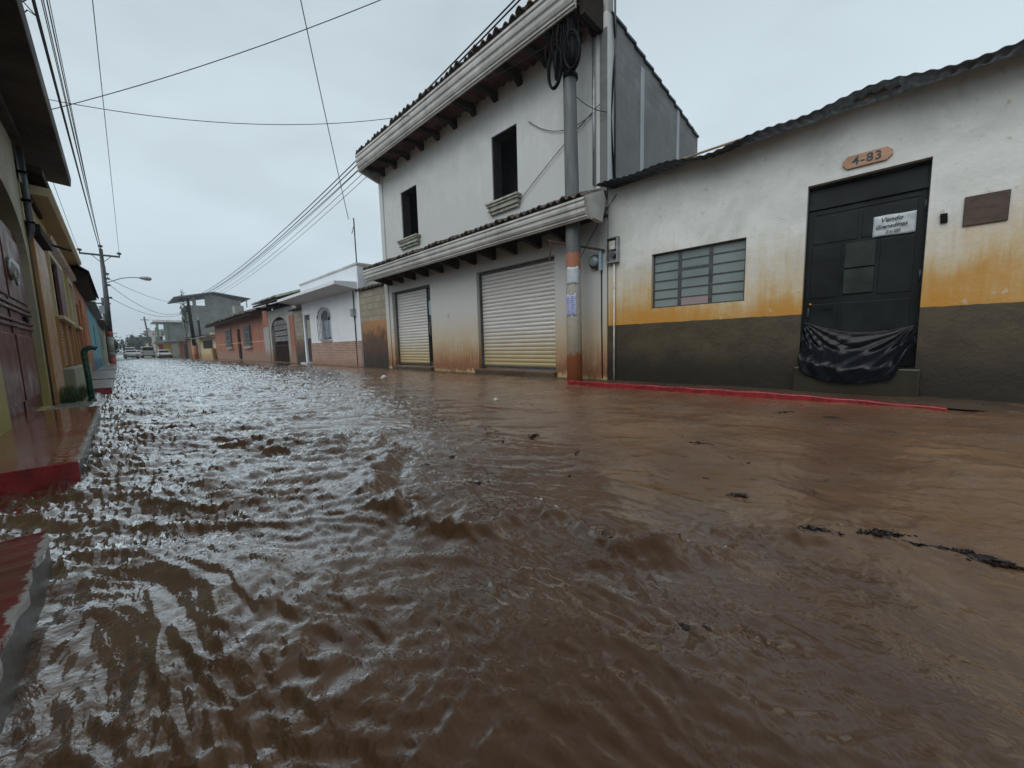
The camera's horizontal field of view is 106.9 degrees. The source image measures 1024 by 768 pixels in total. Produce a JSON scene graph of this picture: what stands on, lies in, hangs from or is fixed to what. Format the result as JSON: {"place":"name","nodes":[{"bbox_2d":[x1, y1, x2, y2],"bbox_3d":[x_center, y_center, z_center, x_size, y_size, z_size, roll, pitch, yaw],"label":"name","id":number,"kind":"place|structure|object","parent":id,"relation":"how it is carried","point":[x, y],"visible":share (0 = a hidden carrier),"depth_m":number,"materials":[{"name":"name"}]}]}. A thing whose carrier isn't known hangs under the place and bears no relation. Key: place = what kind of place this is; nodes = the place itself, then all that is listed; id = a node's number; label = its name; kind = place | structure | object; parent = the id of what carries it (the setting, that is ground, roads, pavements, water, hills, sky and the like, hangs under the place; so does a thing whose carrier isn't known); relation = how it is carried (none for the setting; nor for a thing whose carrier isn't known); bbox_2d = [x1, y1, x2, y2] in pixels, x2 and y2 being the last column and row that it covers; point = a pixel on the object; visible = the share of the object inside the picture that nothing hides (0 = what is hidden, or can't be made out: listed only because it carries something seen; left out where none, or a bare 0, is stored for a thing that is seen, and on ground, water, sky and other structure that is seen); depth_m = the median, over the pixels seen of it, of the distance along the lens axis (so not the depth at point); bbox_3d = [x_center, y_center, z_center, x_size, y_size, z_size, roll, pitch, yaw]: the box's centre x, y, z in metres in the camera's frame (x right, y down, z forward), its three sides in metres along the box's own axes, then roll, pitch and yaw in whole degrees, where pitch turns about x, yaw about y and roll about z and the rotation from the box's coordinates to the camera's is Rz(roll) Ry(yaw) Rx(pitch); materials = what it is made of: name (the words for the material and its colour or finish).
{"place":"outdoors","nodes":[
{"label":"outdoors","id":0,"kind":"place"},
{"bbox_2d":[59,382,87,402],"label":"grass","id":1,"kind":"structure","parent":0,"point":[69,395],"depth_m":5.62,"materials":[{"name":"plant"}]},
{"bbox_2d":[46,392,106,414],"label":"pavement","id":2,"kind":"structure","parent":0,"point":[86,403],"depth_m":5.29,"materials":[{"name":"concrete"}]},
{"bbox_2d":[80,345,97,400],"bbox_3d":[-6.196,-0.111,5.614,0.096,0.918,0.184,4,8,44],"label":"pipe bollard","id":3,"kind":"object","parent":2,"relation":"on","point":[87,371],"visible":0.91,"depth_m":5.56,"materials":[{"name":"green metal"}]},
{"bbox_2d":[116,355,555,370],"bbox_3d":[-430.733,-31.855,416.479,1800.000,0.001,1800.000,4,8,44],"label":"ground","id":4,"kind":"structure","parent":0,"point":[508,368],"depth_m":16.33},
{"bbox_2d":[0,531,52,733],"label":"raised platform","id":5,"kind":"structure","parent":4,"relation":"on","point":[26,572],"depth_m":1.01,"materials":[{"name":"red concrete"}]},
{"bbox_2d":[0,0,70,435],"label":"arched door house","id":6,"kind":"structure","parent":4,"relation":"on","point":[27,123],"depth_m":4.29,"materials":[{"name":"beige paint"}]},
{"bbox_2d":[0,220,42,421],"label":"door","id":7,"kind":"structure","parent":6,"relation":"in","point":[18,360],"depth_m":4.12,"materials":[{"name":"brown metal"}]},
{"bbox_2d":[22,0,35,15],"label":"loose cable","id":8,"kind":"object","parent":6,"relation":"on","point":[23,1],"visible":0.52,"depth_m":4.92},
{"bbox_2d":[0,406,99,495],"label":"raised platform","id":9,"kind":"structure","parent":4,"relation":"on","point":[40,450],"depth_m":2.55,"materials":[{"name":"red concrete"}]},
{"bbox_2d":[17,179,92,404],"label":"yellow house","id":10,"kind":"structure","parent":4,"relation":"on","point":[54,252],"depth_m":6.27,"materials":[{"name":"paint"}]},
{"bbox_2d":[14,159,49,219],"bbox_3d":[-7.116,-2.839,5.562,1.650,0.440,0.460,4,8,44],"label":"timber canopy","id":11,"kind":"object","parent":10,"relation":"attached to","point":[36,176],"visible":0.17,"depth_m":5.30,"materials":[{"name":"brown wood"}]},
{"bbox_2d":[14,145,54,405],"bbox_3d":[-6.325,-1.389,5.073,0.115,3.380,0.090,4,8,44],"label":"downpipe","id":12,"kind":"object","parent":10,"relation":"attached to","point":[26,200],"visible":1,"depth_m":4.96,"materials":[{"name":"metal"}]},
{"bbox_2d":[44,251,75,325],"bbox_3d":[-8.355,-1.721,7.035,2.290,1.150,0.118,4,8,44],"label":"window","id":13,"kind":"structure","parent":10,"relation":"in","point":[49,257],"depth_m":6.29,"materials":[{"name":"brown"}]},
{"bbox_2d":[64,277,82,330],"bbox_3d":[-10.419,-1.879,9.030,1.240,1.150,0.118,4,8,44],"label":"window","id":14,"kind":"structure","parent":10,"relation":"in","point":[69,289],"depth_m":8.68,"materials":[{"name":"wood"}]},
{"bbox_2d":[68,264,98,372],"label":"orange house","id":15,"kind":"structure","parent":4,"relation":"on","point":[84,290],"depth_m":11.37,"materials":[{"name":"paint"}]},
{"bbox_2d":[86,301,102,370],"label":"turquoise house","id":16,"kind":"structure","parent":4,"relation":"on","point":[93,312],"depth_m":16.77,"materials":[{"name":"paint"}]},
{"bbox_2d":[77,245,121,363],"bbox_3d":[-26.082,-4.849,24.466,0.380,7.991,1.948,4,8,44],"label":"utility pole","id":17,"kind":"object","parent":4,"relation":"on","point":[110,339],"visible":0.92,"depth_m":24.41,"materials":[{"name":"dark weathered wood"},{"name":"dark steel"},{"name":"brown porcelain"}]},
{"bbox_2d":[53,183,78,249],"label":"overhead wire","id":18,"kind":"object","parent":17,"relation":"attached to","point":[64,213],"visible":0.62,"depth_m":16.30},
{"bbox_2d":[34,0,98,244],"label":"overhead wire","id":19,"kind":"object","parent":17,"relation":"attached to","point":[55,81],"visible":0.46,"depth_m":7.61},
{"bbox_2d":[41,0,91,211],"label":"overhead wire","id":20,"kind":"object","parent":17,"relation":"attached to","point":[61,84],"visible":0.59,"depth_m":9.90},
{"bbox_2d":[31,0,107,277],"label":"overhead wire","id":21,"kind":"object","parent":17,"relation":"attached to","point":[37,19],"visible":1,"depth_m":7.51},
{"bbox_2d":[49,0,91,204],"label":"overhead wire","id":22,"kind":"object","parent":17,"relation":"attached to","point":[66,84],"visible":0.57,"depth_m":10.50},
{"bbox_2d":[43,0,99,244],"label":"overhead wire","id":23,"kind":"object","parent":17,"relation":"attached to","point":[66,103],"visible":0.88,"depth_m":10.16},
{"bbox_2d":[46,0,105,268],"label":"overhead wire","id":24,"kind":"object","parent":17,"relation":"attached to","point":[70,110],"visible":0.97,"depth_m":9.09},
{"bbox_2d":[92,0,118,249],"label":"overhead wire","id":25,"kind":"object","parent":17,"relation":"attached to","point":[103,105],"visible":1,"depth_m":10.46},
{"bbox_2d":[107,276,151,282],"bbox_3d":[-25.180,-6.868,24.995,0.260,0.597,2.144,4,8,44],"label":"street lamp","id":26,"kind":"object","parent":17,"relation":"attached to","point":[145,278],"visible":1,"depth_m":25.34,"materials":[{"name":"metal"}]},
{"bbox_2d":[96,319,107,364],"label":"house","id":27,"kind":"structure","parent":4,"relation":"on","point":[101,325],"depth_m":24.21,"materials":[{"name":"green paint"}]},
{"bbox_2d":[92,379,113,393],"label":"raised platform","id":28,"kind":"structure","parent":4,"relation":"on","point":[104,386],"depth_m":7.44,"materials":[{"name":"grey concrete"}]},
{"bbox_2d":[96,297,110,361],"bbox_3d":[-34.890,-4.444,32.715,0.290,5.904,0.900,4,8,44],"label":"utility pole","id":29,"kind":"object","parent":4,"relation":"on","point":[101,309],"visible":0.42,"depth_m":32.40,"materials":[{"name":"concrete"}]},
{"bbox_2d":[92,370,115,380],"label":"raised platform","id":30,"kind":"structure","parent":4,"relation":"on","point":[103,374],"depth_m":11.45,"materials":[{"name":"grey concrete"}]},
{"bbox_2d":[96,364,116,370],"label":"raised platform","id":31,"kind":"structure","parent":4,"relation":"on","point":[109,367],"depth_m":17.69,"materials":[{"name":"grey concrete"}]},
{"bbox_2d":[113,337,128,353],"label":"tree","id":32,"kind":"object","parent":4,"relation":"on","point":[122,345],"visible":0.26,"depth_m":58.09,"materials":[{"name":"green plant"}]},
{"bbox_2d":[121,334,144,349],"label":"tree","id":33,"kind":"object","parent":4,"relation":"on","point":[133,341],"visible":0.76,"depth_m":105.10,"materials":[{"name":"green plant"}]},
{"bbox_2d":[132,328,151,345],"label":"tree","id":34,"kind":"object","parent":4,"relation":"on","point":[145,339],"visible":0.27,"depth_m":113.95,"materials":[{"name":"green plant"}]},
{"bbox_2d":[140,317,150,345],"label":"utility pole","id":35,"kind":"object","parent":4,"relation":"on","point":[148,338],"visible":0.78,"depth_m":86.14,"materials":[{"name":"metal"}]},
{"bbox_2d":[148,327,160,339],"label":"road sign","id":36,"kind":"object","parent":4,"relation":"on","point":[152,334],"visible":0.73,"depth_m":68.87,"materials":[{"name":"metal"}]},
{"bbox_2d":[151,329,163,355],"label":"house","id":37,"kind":"structure","parent":4,"relation":"on","point":[161,338],"depth_m":86.54,"materials":[{"name":"grey paint"}]},
{"bbox_2d":[150,320,184,342],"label":"green framed building","id":38,"kind":"structure","parent":4,"relation":"on","point":[173,330],"depth_m":63.23,"materials":[{"name":"paint"}]},
{"bbox_2d":[152,339,183,357],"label":"yellow shop","id":39,"kind":"structure","parent":4,"relation":"on","point":[173,349],"depth_m":59.50,"materials":[{"name":"beige paint"}]},
{"bbox_2d":[171,344,178,356],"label":"white door","id":40,"kind":"structure","parent":39,"relation":"in","point":[174,346],"depth_m":59.84,"materials":[{"name":"plastic"}]},
{"bbox_2d":[177,339,188,357],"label":"market stall","id":41,"kind":"object","parent":4,"relation":"on","point":[183,347],"visible":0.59,"depth_m":52.80},
{"bbox_2d":[184,344,188,357],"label":"door","id":42,"kind":"structure","parent":41,"relation":"in","point":[185,345],"depth_m":52.85,"materials":[{"name":"metal"}]},
{"bbox_2d":[178,289,188,340],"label":"tree","id":43,"kind":"object","parent":4,"relation":"on","point":[184,314],"visible":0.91,"depth_m":50.23,"materials":[{"name":"green plant"}]},
{"bbox_2d":[186,298,197,358],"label":"utility pole","id":44,"kind":"object","parent":4,"relation":"on","point":[194,345],"visible":0.85,"depth_m":43.51,"materials":[{"name":"black wood"}]},
{"bbox_2d":[111,286,186,314],"bbox_3d":[-31.375,-7.103,33.986,0.027,1.700,21.874,-5,7,-29],"label":"overhead wire","id":45,"kind":"object","parent":44,"relation":"attached to","point":[141,306],"visible":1,"depth_m":28.80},
{"bbox_2d":[110,279,188,303],"bbox_3d":[-31.396,-7.879,33.903,0.027,0.939,21.870,-5,7,-29],"label":"overhead wire","id":46,"kind":"object","parent":44,"relation":"attached to","point":[148,296],"visible":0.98,"depth_m":30.97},
{"bbox_2d":[188,0,514,298],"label":"overhead wire","id":47,"kind":"object","parent":44,"relation":"attached to","point":[488,26],"visible":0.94,"depth_m":9.24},
{"bbox_2d":[193,5,525,300],"bbox_3d":[-17.889,-8.088,25.020,52.702,1.643,0.017,4,8,44],"label":"overhead wire","id":48,"kind":"object","parent":44,"relation":"attached to","point":[295,228],"visible":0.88,"depth_m":17.14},
{"bbox_2d":[182,334,207,357],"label":"market stall","id":49,"kind":"object","parent":4,"relation":"on","point":[190,347],"visible":0.55,"depth_m":48.01,"materials":[{"name":"beige paint"}]},
{"bbox_2d":[197,317,201,355],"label":"utility pole","id":50,"kind":"object","parent":4,"relation":"on","point":[199,328],"visible":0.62,"depth_m":45.15,"materials":[{"name":"black concrete"}]},
{"bbox_2d":[192,334,217,358],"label":"cream shop","id":51,"kind":"structure","parent":4,"relation":"on","point":[208,348],"depth_m":39.80,"materials":[{"name":"paint"}]},
{"bbox_2d":[167,292,250,340],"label":"grey concrete building","id":52,"kind":"structure","parent":4,"relation":"on","point":[217,306],"depth_m":51.91,"materials":[{"name":"concrete"}]},
{"bbox_2d":[205,302,280,361],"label":"terracotta house","id":53,"kind":"structure","parent":4,"relation":"on","point":[241,334],"depth_m":27.85,"materials":[{"name":"paint"}]},
{"bbox_2d":[224,329,232,348],"bbox_3d":[-23.859,-3.781,32.082,2.200,1.670,0.301,4,8,44],"label":"window","id":54,"kind":"structure","parent":53,"relation":"in","point":[228,334],"depth_m":32.05,"materials":[{"name":"grey metal"}]},
{"bbox_2d":[238,329,242,358],"bbox_3d":[-21.181,-3.107,29.718,1.200,2.350,0.050,4,8,44],"label":"door","id":55,"kind":"structure","parent":53,"relation":"in","point":[238,329],"depth_m":29.88,"materials":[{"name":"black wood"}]},
{"bbox_2d":[242,324,252,348],"bbox_3d":[-19.085,-3.416,27.468,2.100,1.670,0.301,4,8,44],"label":"window","id":56,"kind":"structure","parent":53,"relation":"in","point":[247,334],"depth_m":27.42,"materials":[{"name":"grey metal"}]},
{"bbox_2d":[252,289,305,363],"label":"gate wall","id":57,"kind":"structure","parent":4,"relation":"on","point":[289,337],"depth_m":21.21,"materials":[{"name":"grey paint"}]},
{"bbox_2d":[277,262,371,366],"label":"white house","id":58,"kind":"structure","parent":4,"relation":"on","point":[325,301],"depth_m":16.29,"materials":[{"name":"paint"}]},
{"bbox_2d":[306,315,312,361],"bbox_3d":[-10.042,-2.259,18.902,0.780,2.310,0.060,4,8,44],"label":"door","id":59,"kind":"structure","parent":58,"relation":"in","point":[307,317],"depth_m":18.97,"materials":[{"name":"grey paint"}]},
{"bbox_2d":[316,307,331,341],"bbox_3d":[-8.363,-2.685,17.146,1.365,1.539,0.405,4,8,44],"label":"window","id":60,"kind":"structure","parent":58,"relation":"in","point":[326,324],"depth_m":17.10,"materials":[{"name":"grey glass"}]},
{"bbox_2d":[350,290,357,365],"bbox_3d":[-6.229,-2.182,14.962,0.250,2.950,0.138,4,8,44],"label":"service mast","id":61,"kind":"object","parent":58,"relation":"attached to","point":[352,312],"visible":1,"depth_m":14.87,"materials":[{"name":"metal"}]},
{"bbox_2d":[351,218,356,261],"bbox_3d":[-6.101,-5.470,14.629,0.050,1.850,0.270,-1,6,7],"label":"roof mast","id":62,"kind":"object","parent":58,"relation":"on","point":[354,238],"visible":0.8,"depth_m":14.70,"materials":[{"name":"metal"}]},
{"bbox_2d":[355,261,388,367],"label":"block wall","id":63,"kind":"structure","parent":4,"relation":"on","point":[373,322],"depth_m":13.94,"materials":[{"name":"concrete"}]},
{"bbox_2d":[355,0,698,379],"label":"two storey house","id":64,"kind":"structure","parent":4,"relation":"on","point":[468,274],"depth_m":8.77,"materials":[{"name":"white paint"}]},
{"bbox_2d":[49,99,409,124],"bbox_3d":[-5.928,-6.266,8.644,7.203,0.918,0.013,-4,6,-19],"label":"overhead wire","id":65,"kind":"object","parent":64,"relation":"attached to","point":[227,122],"visible":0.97,"depth_m":8.51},
{"bbox_2d":[300,0,348,218],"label":"overhead wire","id":66,"kind":"object","parent":64,"relation":"attached to","point":[322,101],"visible":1,"depth_m":9.35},
{"bbox_2d":[401,185,416,237],"bbox_3d":[-3.033,-5.246,11.765,0.898,1.450,0.270,4,8,44],"label":"window frame","id":67,"kind":"structure","parent":64,"relation":"in","point":[405,195],"depth_m":12.03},
{"bbox_2d":[428,289,433,365],"bbox_3d":[-2.428,-1.734,11.661,0.380,2.340,0.080,4,8,44],"label":"door frame","id":68,"kind":"structure","parent":64,"relation":"in","point":[429,302],"depth_m":11.74,"materials":[{"name":"metal"}]},
{"bbox_2d":[492,125,516,199],"bbox_3d":[-0.062,-5.068,8.886,0.818,1.510,0.270,4,8,44],"label":"window frame","id":69,"kind":"structure","parent":64,"relation":"in","point":[496,141],"depth_m":9.10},
{"bbox_2d":[520,104,599,199],"bbox_3d":[0.891,-4.617,7.726,2.057,1.162,0.013,4,8,44],"label":"overhead wire","id":70,"kind":"object","parent":64,"relation":"attached to","point":[556,153],"visible":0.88,"depth_m":7.76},
{"bbox_2d":[528,114,591,131],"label":"overhead wire","id":71,"kind":"object","parent":64,"relation":"attached to","point":[559,130],"visible":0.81,"depth_m":7.68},
{"bbox_2d":[588,26,595,185],"bbox_3d":[1.485,-5.117,7.011,0.120,2.724,0.174,4,8,44],"label":"service mast","id":72,"kind":"object","parent":64,"relation":"attached to","point":[591,32],"visible":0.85,"depth_m":7.03,"materials":[{"name":"metal"}]},
{"bbox_2d":[589,248,602,377],"bbox_3d":[1.625,-1.342,7.396,0.280,2.470,0.149,4,8,44],"label":"electric meter","id":73,"kind":"object","parent":64,"relation":"attached to","point":[595,261],"visible":1,"depth_m":7.27,"materials":[{"name":"metal"}]},
{"bbox_2d":[611,0,616,188],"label":"service mast","id":74,"kind":"object","parent":64,"relation":"attached to","point":[614,90],"visible":0.84,"depth_m":6.98,"materials":[{"name":"metal"}]},
{"bbox_2d":[562,15,582,381],"bbox_3d":[1.105,-4.168,7.002,0.350,8.902,0.300,4,8,44],"label":"utility pole","id":75,"kind":"object","parent":4,"relation":"on","point":[573,313],"visible":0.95,"depth_m":7.06,"materials":[{"name":"concrete"}]},
{"bbox_2d":[52,0,380,109],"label":"overhead wire","id":76,"kind":"object","parent":75,"relation":"attached to","point":[220,59],"visible":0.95,"depth_m":7.26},
{"bbox_2d":[190,174,361,302],"bbox_3d":[-17.860,-7.920,25.063,52.702,1.787,0.017,4,8,44],"label":"overhead wire","id":77,"kind":"object","parent":75,"relation":"attached to","point":[294,235],"visible":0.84,"depth_m":17.09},
{"bbox_2d":[194,153,391,303],"bbox_3d":[-17.831,-7.751,25.107,52.702,1.834,0.015,4,8,44],"label":"overhead wire","id":78,"kind":"object","parent":75,"relation":"attached to","point":[313,224],"visible":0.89,"depth_m":15.52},
{"bbox_2d":[191,0,520,298],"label":"overhead wire","id":79,"kind":"object","parent":75,"relation":"attached to","point":[502,17],"visible":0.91,"depth_m":12.80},
{"bbox_2d":[193,0,535,299],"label":"overhead wire","id":80,"kind":"object","parent":75,"relation":"attached to","point":[296,225],"visible":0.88,"depth_m":16.68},
{"bbox_2d":[544,0,580,89],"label":"cable coil","id":81,"kind":"object","parent":75,"relation":"attached to","point":[570,40],"visible":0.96,"depth_m":6.68,"materials":[{"name":"black rubber"}]},
{"bbox_2d":[548,240,604,260],"bbox_3d":[1.225,-2.585,7.241,1.065,0.382,0.107,0,6,13],"label":"iron bracket","id":82,"kind":"object","parent":75,"relation":"attached to","point":[581,246],"visible":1,"depth_m":7.24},
{"bbox_2d":[577,97,606,111],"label":"overhead wire","id":83,"kind":"object","parent":75,"relation":"attached to","point":[591,107],"visible":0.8,"depth_m":6.95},
{"bbox_2d":[581,193,616,255],"bbox_3d":[1.585,-2.884,7.103,0.804,1.307,0.013,0,6,16],"label":"overhead wire","id":84,"kind":"object","parent":75,"relation":"attached to","point":[598,224],"visible":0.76,"depth_m":7.10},
{"bbox_2d":[595,39,1023,403],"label":"single storey house","id":85,"kind":"structure","parent":4,"relation":"on","point":[743,260],"depth_m":4.89,"materials":[{"name":"paint"}]},
{"bbox_2d":[606,236,619,263],"bbox_3d":[1.869,-2.482,7.040,0.240,0.460,0.097,4,8,44],"label":"electric meter","id":86,"kind":"object","parent":85,"relation":"attached to","point":[612,249],"visible":1,"depth_m":7.02,"materials":[{"name":"metal"}]},
{"bbox_2d":[613,263,614,379],"bbox_3d":[1.930,-1.164,7.172,0.036,2.188,0.034,4,8,44],"label":"water pipe","id":87,"kind":"object","parent":85,"relation":"attached to","point":[613,321],"visible":1,"depth_m":7.16,"materials":[{"name":"white plastic"}]},
{"bbox_2d":[653,238,745,307],"bbox_3d":[3.019,-1.758,6.208,1.433,0.925,0.035,4,8,44],"label":"window","id":88,"kind":"structure","parent":85,"relation":"in","point":[714,273],"depth_m":6.15,"materials":[{"name":"glass"}]},
{"bbox_2d":[803,189,927,366],"bbox_3d":[4.469,-1.271,4.896,1.099,2.070,0.109,4,8,44],"label":"door","id":89,"kind":"structure","parent":85,"relation":"in","point":[856,281],"depth_m":4.84,"materials":[{"name":"black metal"}]},
{"bbox_2d":[797,322,915,383],"bbox_3d":[4.354,-0.419,4.853,1.094,0.810,0.304,4,8,44],"label":"plastic sheet","id":90,"kind":"object","parent":89,"relation":"hanging from","point":[833,355],"visible":1,"depth_m":4.86,"materials":[{"name":"black"}]},
{"bbox_2d":[872,210,916,237],"bbox_3d":[4.644,-1.942,4.612,0.370,0.253,0.026,4,8,44],"label":"notice","id":91,"kind":"object","parent":89,"relation":"attached to","point":[896,223],"visible":1,"depth_m":4.60,"materials":[{"name":"white paper"}]},
{"bbox_2d":[216,359,591,379],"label":"pavement","id":92,"kind":"structure","parent":0,"point":[535,377],"depth_m":10.47,"materials":[{"name":"concrete"}]},
{"bbox_2d":[0,355,1023,767],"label":"flood water","id":93,"kind":"structure","parent":0,"point":[466,629],"depth_m":1.23,"materials":[{"name":"liquid"}]},
{"bbox_2d":[123,347,134,356],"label":"parked car","id":94,"kind":"object","parent":93,"relation":"on","point":[129,348],"visible":0.32,"depth_m":78.66,"materials":[{"name":"paint"}]},
{"bbox_2d":[124,350,138,358],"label":"parked car","id":95,"kind":"object","parent":93,"relation":"on","point":[131,353],"visible":0.98,"depth_m":56.61,"materials":[{"name":"paint"}]},
{"bbox_2d":[140,346,155,357],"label":"minibus","id":96,"kind":"object","parent":93,"relation":"on","point":[147,351],"visible":0.96,"depth_m":64.91,"materials":[{"name":"paint"}]},
{"bbox_2d":[156,350,171,357],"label":"pickup truck","id":97,"kind":"object","parent":93,"relation":"on","point":[159,353],"visible":0.97,"depth_m":57.26,"materials":[{"name":"paint"}]},
{"bbox_2d":[121,369,617,695],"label":"rain splashes","id":98,"kind":"object","parent":93,"relation":"on","point":[272,471],"visible":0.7,"depth_m":3.84,"materials":[{"name":"liquid"}]},
{"bbox_2d":[528,433,539,438],"bbox_3d":[0.183,0.426,3.108,0.092,0.028,0.160,4,8,44],"label":"twig clump","id":99,"kind":"object","parent":93,"relation":"on","point":[532,436],"visible":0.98,"depth_m":3.10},
{"bbox_2d":[667,622,712,631],"bbox_3d":[0.461,0.646,1.001,0.130,0.020,0.039,-1,6,6],"label":"twig clump","id":100,"kind":"object","parent":93,"relation":"on","point":[687,627],"visible":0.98,"depth_m":1.00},
{"bbox_2d":[690,441,713,444],"bbox_3d":[1.384,0.443,2.836,0.224,0.021,0.097,-1,6,9],"label":"twig clump","id":101,"kind":"object","parent":93,"relation":"on","point":[698,442],"visible":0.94,"depth_m":2.83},
{"bbox_2d":[725,492,749,497],"bbox_3d":[1.100,0.553,1.892,0.296,0.024,0.061,0,6,12],"label":"twig clump","id":102,"kind":"object","parent":93,"relation":"on","point":[739,495],"visible":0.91,"depth_m":1.88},
{"bbox_2d":[797,525,844,534],"bbox_3d":[1.190,0.564,1.465,0.141,0.028,0.052,4,8,44],"label":"twig clump","id":103,"kind":"object","parent":93,"relation":"on","point":[816,529],"visible":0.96,"depth_m":1.46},
{"bbox_2d":[856,528,917,538],"bbox_3d":[1.403,0.563,1.420,0.187,0.028,0.074,2,7,30],"label":"twig clump","id":104,"kind":"object","parent":93,"relation":"on","point":[879,533],"visible":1,"depth_m":1.42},
{"bbox_2d":[902,540,1023,569],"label":"twig clump","id":105,"kind":"object","parent":93,"relation":"on","point":[988,559],"visible":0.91,"depth_m":1.28,"materials":[{"name":"wood"}]},
{"bbox_2d":[23,0,1023,351],"label":"sky","id":106,"kind":"structure","parent":0,"point":[195,201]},
{"bbox_2d":[588,379,1023,411],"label":"pavement","id":107,"kind":"structure","parent":0,"point":[964,404],"depth_m":4.37,"materials":[{"name":"concrete"}]},
{"bbox_2d":[568,380,947,410],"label":"kerb","id":108,"kind":"structure","parent":107,"relation":"attached to","point":[765,394],"depth_m":4.86,"materials":[{"name":"red paint"}]}
]}

